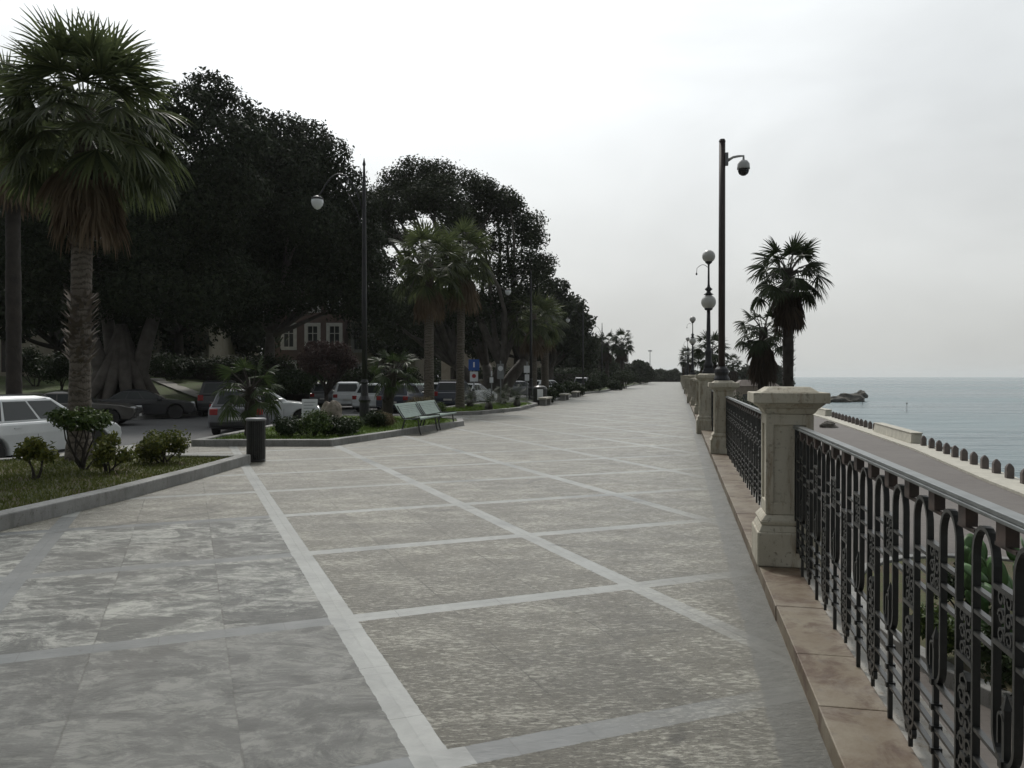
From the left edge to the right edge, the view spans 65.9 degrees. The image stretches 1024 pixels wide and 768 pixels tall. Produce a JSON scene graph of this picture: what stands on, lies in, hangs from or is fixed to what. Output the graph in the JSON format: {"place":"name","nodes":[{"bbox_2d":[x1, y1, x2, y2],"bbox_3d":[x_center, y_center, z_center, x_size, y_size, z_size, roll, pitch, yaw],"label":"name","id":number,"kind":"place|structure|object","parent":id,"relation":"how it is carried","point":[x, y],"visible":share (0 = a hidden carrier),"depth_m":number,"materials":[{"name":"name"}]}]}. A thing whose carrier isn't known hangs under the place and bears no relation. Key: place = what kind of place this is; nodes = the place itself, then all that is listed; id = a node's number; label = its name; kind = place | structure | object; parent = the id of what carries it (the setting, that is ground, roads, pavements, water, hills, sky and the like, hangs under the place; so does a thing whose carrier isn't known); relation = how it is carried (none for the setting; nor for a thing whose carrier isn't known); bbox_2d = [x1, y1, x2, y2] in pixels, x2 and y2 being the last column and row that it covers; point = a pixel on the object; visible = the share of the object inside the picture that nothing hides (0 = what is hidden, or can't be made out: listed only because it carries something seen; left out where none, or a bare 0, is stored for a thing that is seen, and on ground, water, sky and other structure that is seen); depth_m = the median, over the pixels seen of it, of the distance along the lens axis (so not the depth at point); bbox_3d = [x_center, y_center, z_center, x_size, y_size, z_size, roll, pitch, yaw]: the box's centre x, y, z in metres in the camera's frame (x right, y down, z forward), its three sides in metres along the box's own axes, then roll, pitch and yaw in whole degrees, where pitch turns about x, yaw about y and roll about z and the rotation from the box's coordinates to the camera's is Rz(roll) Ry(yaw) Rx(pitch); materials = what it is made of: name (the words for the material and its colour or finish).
{"place":"outdoors","nodes":[
{"label":"outdoors","id":0,"kind":"place"},
{"bbox_2d":[0,376,336,405],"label":"park lawn","id":1,"kind":"structure","parent":0,"point":[162,389],"depth_m":43.32,"materials":[{"name":"green plant"}]},
{"bbox_2d":[4,344,47,385],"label":"park shrub","id":2,"kind":"object","parent":1,"relation":"on","point":[30,364],"visible":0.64,"depth_m":43.70,"materials":[{"name":"green plant"}]},
{"bbox_2d":[37,350,68,389],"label":"park shrub","id":3,"kind":"object","parent":1,"relation":"on","point":[57,369],"visible":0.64,"depth_m":41.27,"materials":[{"name":"green plant"}]},
{"bbox_2d":[0,259,165,375],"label":"park tree","id":4,"kind":"object","parent":1,"relation":"on","point":[36,318],"visible":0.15,"depth_m":48.98,"materials":[{"name":"green plant"}]},
{"bbox_2d":[0,314,259,375],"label":"cream house","id":5,"kind":"structure","parent":1,"relation":"on","point":[222,347],"depth_m":59.96,"materials":[{"name":"paint"}]},
{"bbox_2d":[0,66,280,398],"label":"fig tree","id":6,"kind":"object","parent":1,"relation":"on","point":[185,256],"visible":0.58,"depth_m":37.49,"materials":[{"name":"green plant"}]},
{"bbox_2d":[148,349,193,379],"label":"park shrub","id":7,"kind":"object","parent":1,"relation":"on","point":[177,368],"visible":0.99,"depth_m":46.59,"materials":[{"name":"green plant"}]},
{"bbox_2d":[138,296,273,358],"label":"park tree","id":8,"kind":"object","parent":1,"relation":"on","point":[178,330],"visible":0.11,"depth_m":58.55,"materials":[{"name":"green plant"}]},
{"bbox_2d":[151,353,298,384],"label":"hedge","id":9,"kind":"object","parent":1,"relation":"on","point":[202,369],"visible":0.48,"depth_m":46.38,"materials":[{"name":"green plant"}]},
{"bbox_2d":[223,282,288,361],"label":"park tree","id":10,"kind":"object","parent":1,"relation":"on","point":[249,341],"visible":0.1,"depth_m":65.06,"materials":[{"name":"green plant"}]},
{"bbox_2d":[247,364,301,395],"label":"park shrub","id":11,"kind":"object","parent":1,"relation":"on","point":[283,381],"visible":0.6,"depth_m":39.92,"materials":[{"name":"green plant"}]},
{"bbox_2d":[188,106,409,359],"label":"fig tree","id":12,"kind":"object","parent":1,"relation":"on","point":[308,252],"visible":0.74,"depth_m":44.58,"materials":[{"name":"green plant"}]},
{"bbox_2d":[274,367,327,394],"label":"park shrub","id":13,"kind":"object","parent":1,"relation":"on","point":[307,381],"visible":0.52,"depth_m":41.45,"materials":[{"name":"green plant"}]},
{"bbox_2d":[273,293,347,392],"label":"red house","id":14,"kind":"structure","parent":1,"relation":"on","point":[316,329],"depth_m":75.95,"materials":[{"name":"paint"}]},
{"bbox_2d":[280,323,296,349],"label":"window","id":15,"kind":"structure","parent":14,"relation":"in","point":[291,344],"depth_m":75.91,"materials":[{"name":"white glass"}]},
{"bbox_2d":[304,323,320,348],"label":"window","id":16,"kind":"structure","parent":14,"relation":"in","point":[312,331],"depth_m":75.89,"materials":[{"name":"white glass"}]},
{"bbox_2d":[326,323,342,346],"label":"window","id":17,"kind":"structure","parent":14,"relation":"in","point":[333,331],"depth_m":75.91,"materials":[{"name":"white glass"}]},
{"bbox_2d":[280,364,423,401],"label":"hedge","id":18,"kind":"object","parent":1,"relation":"on","point":[352,376],"visible":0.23,"depth_m":53.66,"materials":[{"name":"green plant"}]},
{"bbox_2d":[348,287,423,382],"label":"pale house","id":19,"kind":"structure","parent":1,"relation":"on","point":[419,363],"depth_m":77.98,"materials":[{"name":"beige paint"}]},
{"bbox_2d":[346,281,456,364],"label":"park tree","id":20,"kind":"object","parent":1,"relation":"on","point":[416,348],"visible":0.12,"depth_m":76.38,"materials":[{"name":"green plant"}]},
{"bbox_2d":[151,378,212,402],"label":"lawn path","id":21,"kind":"structure","parent":0,"point":[186,390],"depth_m":42.99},
{"bbox_2d":[53,383,626,454],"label":"road","id":22,"kind":"structure","parent":0,"point":[133,431],"depth_m":29.41,"materials":[{"name":"grey asphalt"}]},
{"bbox_2d":[0,393,121,457],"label":"parked car","id":23,"kind":"object","parent":22,"relation":"on","point":[22,416],"visible":0.38,"depth_m":16.51,"materials":[{"name":"white paint"}]},
{"bbox_2d":[42,391,143,423],"bbox_3d":[-16.528,0.927,29.947,4.476,1.300,2.070,0,1,-16],"label":"parked car","id":24,"kind":"object","parent":22,"relation":"on","point":[122,412],"visible":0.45,"depth_m":29.58,"materials":[{"name":"grey paint"}]},
{"bbox_2d":[100,389,195,418],"bbox_3d":[-16.287,0.877,34.870,4.376,1.300,2.020,0,1,-22],"label":"parked car","id":25,"kind":"object","parent":22,"relation":"on","point":[151,403],"visible":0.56,"depth_m":34.32,"materials":[{"name":"black paint"}]},
{"bbox_2d":[197,380,236,415],"bbox_3d":[-14.160,0.660,38.536,2.090,1.660,4.376,0,1,-16],"label":"parked car","id":26,"kind":"object","parent":22,"relation":"on","point":[205,399],"visible":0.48,"depth_m":36.49,"materials":[{"name":"black paint"}]},
{"bbox_2d":[208,387,278,434],"bbox_3d":[-8.946,0.860,26.657,1.970,1.500,4.026,0,1,-10],"label":"parked car","id":27,"kind":"object","parent":22,"relation":"on","point":[215,426],"visible":0.41,"depth_m":24.78,"materials":[{"name":"silver metal"}]},
{"bbox_2d":[209,388,320,419],"bbox_3d":[-9.230,0.854,29.732,3.976,1.450,1.970,0,1,-16],"label":"parked car","id":28,"kind":"object","parent":22,"relation":"on","point":[289,408],"visible":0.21,"depth_m":29.20,"materials":[{"name":"white paint"}]},
{"bbox_2d":[309,382,336,404],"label":"parked car","id":29,"kind":"object","parent":22,"relation":"on","point":[318,393],"visible":0.17,"depth_m":46.29,"materials":[{"name":"grey paint"}]},
{"bbox_2d":[332,382,359,405],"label":"parked car","id":30,"kind":"object","parent":22,"relation":"on","point":[343,393],"visible":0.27,"depth_m":44.30,"materials":[{"name":"white paint"}]},
{"bbox_2d":[352,383,385,411],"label":"parked car","id":31,"kind":"object","parent":22,"relation":"on","point":[356,397],"visible":0.22,"depth_m":41.09,"materials":[{"name":"white paint"}]},
{"bbox_2d":[376,383,423,409],"bbox_3d":[-5.688,0.707,41.735,1.990,1.500,3.976,0,1,10],"label":"parked car","id":32,"kind":"object","parent":22,"relation":"on","point":[403,395],"visible":0.3,"depth_m":39.97,"materials":[{"name":"grey paint"}]},
{"bbox_2d":[434,380,475,405],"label":"parked car","id":33,"kind":"object","parent":22,"relation":"on","point":[445,391],"visible":0.54,"depth_m":44.68,"materials":[{"name":"grey paint"}]},
{"bbox_2d":[0,382,833,767],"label":"promenade","id":34,"kind":"structure","parent":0,"point":[572,582],"depth_m":5.30,"materials":[{"name":"grey stone"}]},
{"bbox_2d":[0,454,228,510],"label":"planter lawn","id":35,"kind":"structure","parent":34,"relation":"on","point":[57,487],"depth_m":11.37,"materials":[{"name":"plant"}]},
{"bbox_2d":[12,436,59,479],"bbox_3d":[-6.744,1.074,11.234,0.678,0.683,0.473,0,1,25],"label":"shrub","id":36,"kind":"object","parent":35,"relation":"on","point":[31,447],"visible":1,"depth_m":11.16,"materials":[{"name":"green plant"}]},
{"bbox_2d":[44,406,114,469],"bbox_3d":[-6.720,0.868,12.361,1.009,1.074,0.933,0,1,0],"label":"shrub","id":37,"kind":"object","parent":35,"relation":"on","point":[85,418],"visible":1,"depth_m":12.22,"materials":[{"name":"green plant"}]},
{"bbox_2d":[0,4,197,460],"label":"fan palm","id":38,"kind":"object","parent":35,"relation":"on","point":[80,190],"visible":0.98,"depth_m":13.47,"materials":[{"name":"green plant"}]},
{"bbox_2d":[87,430,137,472],"bbox_3d":[-6.112,1.050,11.974,0.682,0.713,0.681,0,1,0],"label":"shrub","id":39,"kind":"object","parent":35,"relation":"on","point":[104,451],"visible":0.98,"depth_m":11.90,"materials":[{"name":"green plant"}]},
{"bbox_2d":[130,425,190,463],"bbox_3d":[-5.905,1.044,13.301,0.934,0.708,0.799,0,1,26],"label":"shrub","id":40,"kind":"object","parent":35,"relation":"on","point":[156,446],"visible":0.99,"depth_m":13.21,"materials":[{"name":"green plant"}]},
{"bbox_2d":[0,454,250,530],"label":"planter kerb","id":41,"kind":"structure","parent":34,"relation":"on","point":[31,513],"depth_m":10.06,"materials":[{"name":"stone"}]},
{"bbox_2d":[245,417,265,461],"bbox_3d":[-4.800,1.043,14.811,0.376,0.815,0.376,0,1,0],"label":"litter bin","id":42,"kind":"object","parent":34,"relation":"on","point":[256,438],"visible":0.88,"depth_m":14.68,"materials":[{"name":"metal"}]},
{"bbox_2d":[191,415,463,445],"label":"planter kerb","id":43,"kind":"structure","parent":34,"relation":"on","point":[209,441],"depth_m":18.48,"materials":[{"name":"stone"}]},
{"bbox_2d":[215,402,530,438],"bbox_3d":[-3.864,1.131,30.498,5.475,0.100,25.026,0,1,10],"label":"grass","id":44,"kind":"structure","parent":34,"relation":"on","point":[410,423],"depth_m":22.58,"materials":[{"name":"green plant"}]},
{"bbox_2d":[210,355,284,435],"bbox_3d":[-6.521,0.396,19.671,1.755,2.311,1.752,0,1,0],"label":"young palm","id":45,"kind":"object","parent":44,"relation":"on","point":[249,399],"visible":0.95,"depth_m":19.44,"materials":[{"name":"green plant"}]},
{"bbox_2d":[270,414,311,436],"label":"shrub","id":46,"kind":"object","parent":44,"relation":"on","point":[284,425],"visible":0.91,"depth_m":19.15,"materials":[{"name":"green plant"}]},
{"bbox_2d":[297,409,332,436],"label":"shrub","id":47,"kind":"object","parent":44,"relation":"on","point":[316,418],"visible":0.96,"depth_m":19.09,"materials":[{"name":"green plant"}]},
{"bbox_2d":[320,400,341,424],"bbox_3d":[-4.816,0.848,21.042,0.757,0.838,0.644,0,1,0],"label":"limestone boulder","id":48,"kind":"object","parent":44,"relation":"on","point":[333,407],"visible":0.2,"depth_m":20.84,"materials":[{"name":"beige stone"}]},
{"bbox_2d":[317,414,359,435],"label":"shrub","id":49,"kind":"object","parent":44,"relation":"on","point":[346,427],"visible":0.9,"depth_m":19.46,"materials":[{"name":"green plant"}]},
{"bbox_2d":[311,159,370,423],"bbox_3d":[-5.176,-2.768,23.973,1.830,8.150,0.440,0,1,0],"label":"street lamp","id":50,"kind":"object","parent":44,"relation":"on","point":[317,202],"visible":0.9,"depth_m":23.91,"materials":[{"name":"metal"}]},
{"bbox_2d":[361,409,386,427],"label":"shrub","id":51,"kind":"object","parent":44,"relation":"on","point":[374,418],"visible":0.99,"depth_m":22.39,"materials":[{"name":"green plant"}]},
{"bbox_2d":[367,347,421,414],"bbox_3d":[-4.074,0.082,26.987,1.949,2.805,2.019,0,1,0],"label":"young palm","id":52,"kind":"object","parent":44,"relation":"on","point":[390,380],"visible":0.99,"depth_m":26.85,"materials":[{"name":"green plant"}]},
{"bbox_2d":[393,402,439,434],"bbox_3d":[-2.683,0.960,22.373,0.786,0.842,1.876,0,1,11],"label":"park bench","id":53,"kind":"object","parent":44,"relation":"on","point":[409,410],"visible":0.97,"depth_m":22.25,"materials":[{"name":"metal"}]},
{"bbox_2d":[416,400,456,429],"bbox_3d":[-2.323,0.940,24.323,0.786,0.842,1.876,0,1,11],"label":"park bench","id":54,"kind":"object","parent":44,"relation":"on","point":[433,407],"visible":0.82,"depth_m":24.30,"materials":[{"name":"metal"}]},
{"bbox_2d":[421,401,537,415],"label":"planter kerb","id":55,"kind":"structure","parent":34,"relation":"on","point":[492,411],"depth_m":34.20,"materials":[{"name":"stone"}]},
{"bbox_2d":[521,383,638,400],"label":"lawn","id":56,"kind":"structure","parent":34,"relation":"on","point":[605,388],"depth_m":80.64,"materials":[{"name":"green plant"}]},
{"bbox_2d":[261,349,626,380],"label":"wood","id":57,"kind":"object","parent":56,"relation":"on","point":[437,367],"visible":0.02,"depth_m":128.54,"materials":[{"name":"green plant"}]},
{"bbox_2d":[505,272,532,399],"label":"street lamp","id":58,"kind":"object","parent":56,"relation":"on","point":[508,292],"visible":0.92,"depth_m":48.90,"materials":[{"name":"metal"}]},
{"bbox_2d":[502,286,560,393],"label":"fan palm","id":59,"kind":"object","parent":56,"relation":"on","point":[538,333],"visible":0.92,"depth_m":56.60,"materials":[{"name":"green plant"}]},
{"bbox_2d":[475,364,604,383],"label":"hedge","id":60,"kind":"object","parent":56,"relation":"on","point":[561,376],"visible":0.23,"depth_m":90.88,"materials":[{"name":"green plant"}]},
{"bbox_2d":[521,290,568,387],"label":"fan palm","id":61,"kind":"object","parent":56,"relation":"on","point":[545,371],"visible":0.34,"depth_m":61.71,"materials":[{"name":"green plant"}]},
{"bbox_2d":[595,329,620,381],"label":"fan palm","id":62,"kind":"object","parent":56,"relation":"on","point":[607,357],"visible":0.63,"depth_m":107.50,"materials":[{"name":"green plant"}]},
{"bbox_2d":[609,327,634,387],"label":"fan palm","id":63,"kind":"object","parent":56,"relation":"on","point":[621,359],"visible":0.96,"depth_m":104.45,"materials":[{"name":"green plant"}]},
{"bbox_2d":[627,359,650,381],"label":"leafy tree","id":64,"kind":"object","parent":56,"relation":"on","point":[642,368],"visible":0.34,"depth_m":147.58,"materials":[{"name":"green plant"}]},
{"bbox_2d":[611,369,638,388],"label":"shrub","id":65,"kind":"object","parent":34,"relation":"on","point":[626,376],"visible":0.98,"depth_m":99.48,"materials":[{"name":"green plant"}]},
{"bbox_2d":[695,373,714,433],"bbox_3d":[5.509,0.540,22.165,0.730,1.672,0.730,0,1,12],"label":"lamp pedestal","id":66,"kind":"object","parent":34,"relation":"on","point":[703,420],"visible":0.56,"depth_m":21.92,"materials":[{"name":"stone"}]},
{"bbox_2d":[696,250,715,372],"bbox_3d":[5.433,-2.026,22.155,0.565,3.460,0.406,0,1,12],"label":"globe lamp","id":67,"kind":"object","parent":66,"relation":"on","point":[708,302],"visible":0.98,"depth_m":22.07,"materials":[{"name":"metal"}]},
{"bbox_2d":[449,402,531,410],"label":"cycad lawn","id":68,"kind":"structure","parent":0,"point":[501,408],"depth_m":39.77,"materials":[{"name":"green plant"}]},
{"bbox_2d":[389,216,470,399],"bbox_3d":[-3.549,-3.014,34.503,3.604,8.830,3.600,0,1,0],"label":"fan palm","id":69,"kind":"object","parent":68,"relation":"on","point":[429,308],"visible":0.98,"depth_m":34.11,"materials":[{"name":"green plant"}]},
{"bbox_2d":[423,216,501,407],"bbox_3d":[-2.307,-3.183,36.605,3.306,9.126,3.368,1,1,45],"label":"fan palm","id":70,"kind":"object","parent":68,"relation":"on","point":[469,291],"visible":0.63,"depth_m":36.16,"materials":[{"name":"green plant"}]},
{"bbox_2d":[471,385,510,412],"bbox_3d":[-0.985,0.640,34.611,2.045,1.320,2.009,0,1,0],"label":"cycad","id":71,"kind":"object","parent":68,"relation":"on","point":[489,404],"visible":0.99,"depth_m":34.47,"materials":[{"name":"green plant"}]},
{"bbox_2d":[0,0,1023,376],"label":"sky","id":72,"kind":"structure","parent":0,"point":[889,134],"materials":[{"name":"white"}]},
{"bbox_2d":[793,377,1023,477],"bbox_3d":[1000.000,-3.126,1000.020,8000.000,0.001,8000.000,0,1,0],"label":"sea","id":73,"kind":"structure","parent":0,"point":[980,416],"depth_m":175.57,"materials":[{"name":"liquid"}]},
{"bbox_2d":[814,416,1023,767],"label":"road","id":74,"kind":"structure","parent":0,"point":[915,461],"depth_m":34.00,"materials":[{"name":"grey asphalt"}]},
{"bbox_2d":[689,329,732,372],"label":"fan palm","id":75,"kind":"object","parent":74,"relation":"on","point":[699,354],"visible":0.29,"depth_m":65.94,"materials":[{"name":"green plant"}]},
{"bbox_2d":[725,353,741,381],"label":"fan palm","id":76,"kind":"object","parent":74,"relation":"on","point":[732,374],"visible":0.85,"depth_m":134.46,"materials":[{"name":"green plant"}]},
{"bbox_2d":[734,380,778,404],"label":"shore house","id":77,"kind":"structure","parent":74,"relation":"on","point":[745,387],"depth_m":117.82,"materials":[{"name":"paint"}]},
{"bbox_2d":[732,301,782,390],"bbox_3d":[10.851,0.583,34.047,2.661,8.845,2.605,0,1,0],"label":"fan palm","id":78,"kind":"object","parent":74,"relation":"on","point":[762,370],"visible":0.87,"depth_m":33.63,"materials":[{"name":"green plant"}]},
{"bbox_2d":[717,474,817,725],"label":"retaining wall","id":79,"kind":"structure","parent":74,"relation":"on","point":[794,667],"depth_m":4.22,"materials":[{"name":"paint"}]},
{"bbox_2d":[685,393,953,767],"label":"stone plinth","id":80,"kind":"structure","parent":79,"relation":"on","point":[857,727],"depth_m":4.01,"materials":[{"name":"beige stone"}]},
{"bbox_2d":[708,380,739,453],"bbox_3d":[4.122,0.638,15.409,0.570,1.412,0.570,0,1,12],"label":"stone pedestal","id":81,"kind":"object","parent":80,"relation":"on","point":[721,389],"visible":0.79,"depth_m":15.23,"materials":[{"name":"stone"}]},
{"bbox_2d":[714,139,749,380],"bbox_3d":[4.270,-2.413,15.347,0.672,4.690,0.300,0,1,12],"label":"camera pole","id":82,"kind":"object","parent":81,"relation":"on","point":[721,371],"visible":1,"depth_m":15.33,"materials":[{"name":"metal"}]},
{"bbox_2d":[725,396,761,504],"bbox_3d":[3.224,0.852,10.900,0.064,1.156,8.811,0,1,12],"label":"iron railing","id":83,"kind":"object","parent":80,"relation":"on","point":[743,433],"visible":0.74,"depth_m":10.82,"materials":[{"name":"black metal"}]},
{"bbox_2d":[747,387,830,568],"bbox_3d":[2.228,0.729,6.409,0.570,1.412,0.570,0,1,12],"label":"stone pedestal","id":84,"kind":"object","parent":80,"relation":"on","point":[783,410],"visible":0.76,"depth_m":6.24,"materials":[{"name":"stone"}]},
{"bbox_2d":[793,425,1023,767],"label":"iron railing","id":85,"kind":"object","parent":80,"relation":"on","point":[813,495],"visible":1,"depth_m":3.07,"materials":[{"name":"black metal"}]},
{"bbox_2d":[745,231,834,386],"bbox_3d":[10.098,-0.296,28.988,2.912,10.704,3.100,-1,1,-43],"label":"fan palm","id":86,"kind":"object","parent":74,"relation":"on","point":[787,297],"visible":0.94,"depth_m":28.66,"materials":[{"name":"green plant"}]},
{"bbox_2d":[813,414,1023,496],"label":"sea kerb","id":87,"kind":"structure","parent":74,"relation":"on","point":[1014,485],"depth_m":45.60,"materials":[{"name":"stone"}]},
{"bbox_2d":[873,422,922,443],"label":"stone parapet","id":88,"kind":"structure","parent":87,"relation":"on","point":[903,434],"depth_m":62.43,"materials":[{"name":"stone"}]},
{"bbox_2d":[851,553,1023,725],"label":"bed kerb","id":89,"kind":"structure","parent":74,"relation":"on","point":[985,695],"depth_m":13.58,"materials":[{"name":"concrete"}]},
{"bbox_2d":[863,558,1013,692],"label":"bed soil","id":90,"kind":"structure","parent":74,"relation":"on","point":[1009,568],"depth_m":17.41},
{"bbox_2d":[912,602,970,656],"bbox_3d":[7.475,4.293,13.472,1.124,1.072,1.267,0,1,-16],"label":"bed shrub","id":91,"kind":"object","parent":90,"relation":"on","point":[950,633],"visible":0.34,"depth_m":13.37,"materials":[{"name":"green plant"}]},
{"bbox_2d":[934,562,991,609],"bbox_3d":[9.499,4.247,16.573,1.768,1.102,1.319,0,1,0],"label":"bed shrub","id":92,"kind":"object","parent":90,"relation":"on","point":[951,581],"visible":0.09,"depth_m":16.38,"materials":[{"name":"green plant"}]},
{"bbox_2d":[964,556,1013,632],"bbox_3d":[7.881,3.690,11.334,2.048,2.392,2.219,0,1,9],"label":"prickly cactus","id":93,"kind":"object","parent":90,"relation":"on","point":[1007,580],"visible":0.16,"depth_m":11.74,"materials":[{"name":"green plant"}]},
{"bbox_2d":[970,622,1011,695],"bbox_3d":[7.387,4.191,11.772,1.349,1.303,1.218,0,1,-33],"label":"bed shrub","id":94,"kind":"object","parent":90,"relation":"on","point":[1006,662],"visible":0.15,"depth_m":11.74,"materials":[{"name":"green plant"}]},
{"bbox_2d":[964,533,1023,680],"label":"prickly cactus","id":95,"kind":"object","parent":90,"relation":"on","point":[968,539],"visible":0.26,"depth_m":12.96,"materials":[{"name":"green plant"}]},
{"bbox_3d":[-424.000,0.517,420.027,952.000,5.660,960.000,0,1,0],"label":"ground","id":96,"kind":"structure","parent":0,"visible":0},
{"bbox_2d":[0,50,73,393],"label":"fan palm","id":97,"kind":"object","parent":96,"relation":"on","point":[13,311],"visible":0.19,"depth_m":22.81,"materials":[{"name":"green plant"}]},
{"bbox_2d":[294,338,361,401],"bbox_3d":[-7.906,-0.178,33.962,2.626,3.597,2.662,-1,1,-43],"label":"tree","id":98,"kind":"object","parent":96,"relation":"on","point":[338,361],"visible":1,"depth_m":33.45,"materials":[{"name":"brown plant"}]},
{"bbox_2d":[361,154,559,400],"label":"fig tree","id":99,"kind":"object","parent":96,"relation":"on","point":[431,191],"visible":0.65,"depth_m":58.64,"materials":[{"name":"green plant"}]},
{"bbox_2d":[452,302,507,379],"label":"park tree","id":100,"kind":"object","parent":96,"relation":"on","point":[468,347],"visible":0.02,"depth_m":90.92,"materials":[{"name":"green plant"}]},
{"bbox_2d":[441,341,540,379],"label":"house","id":101,"kind":"structure","parent":96,"relation":"on","point":[446,372],"depth_m":111.98,"materials":[{"name":"beige paint"}]},
{"bbox_2d":[507,263,601,379],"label":"fig tree","id":102,"kind":"object","parent":96,"relation":"on","point":[572,342],"visible":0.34,"depth_m":82.75,"materials":[{"name":"green plant"}]},
{"bbox_2d":[555,352,597,373],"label":"leafy tree","id":103,"kind":"object","parent":96,"relation":"on","point":[565,363],"visible":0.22,"depth_m":97.14,"materials":[{"name":"green plant"}]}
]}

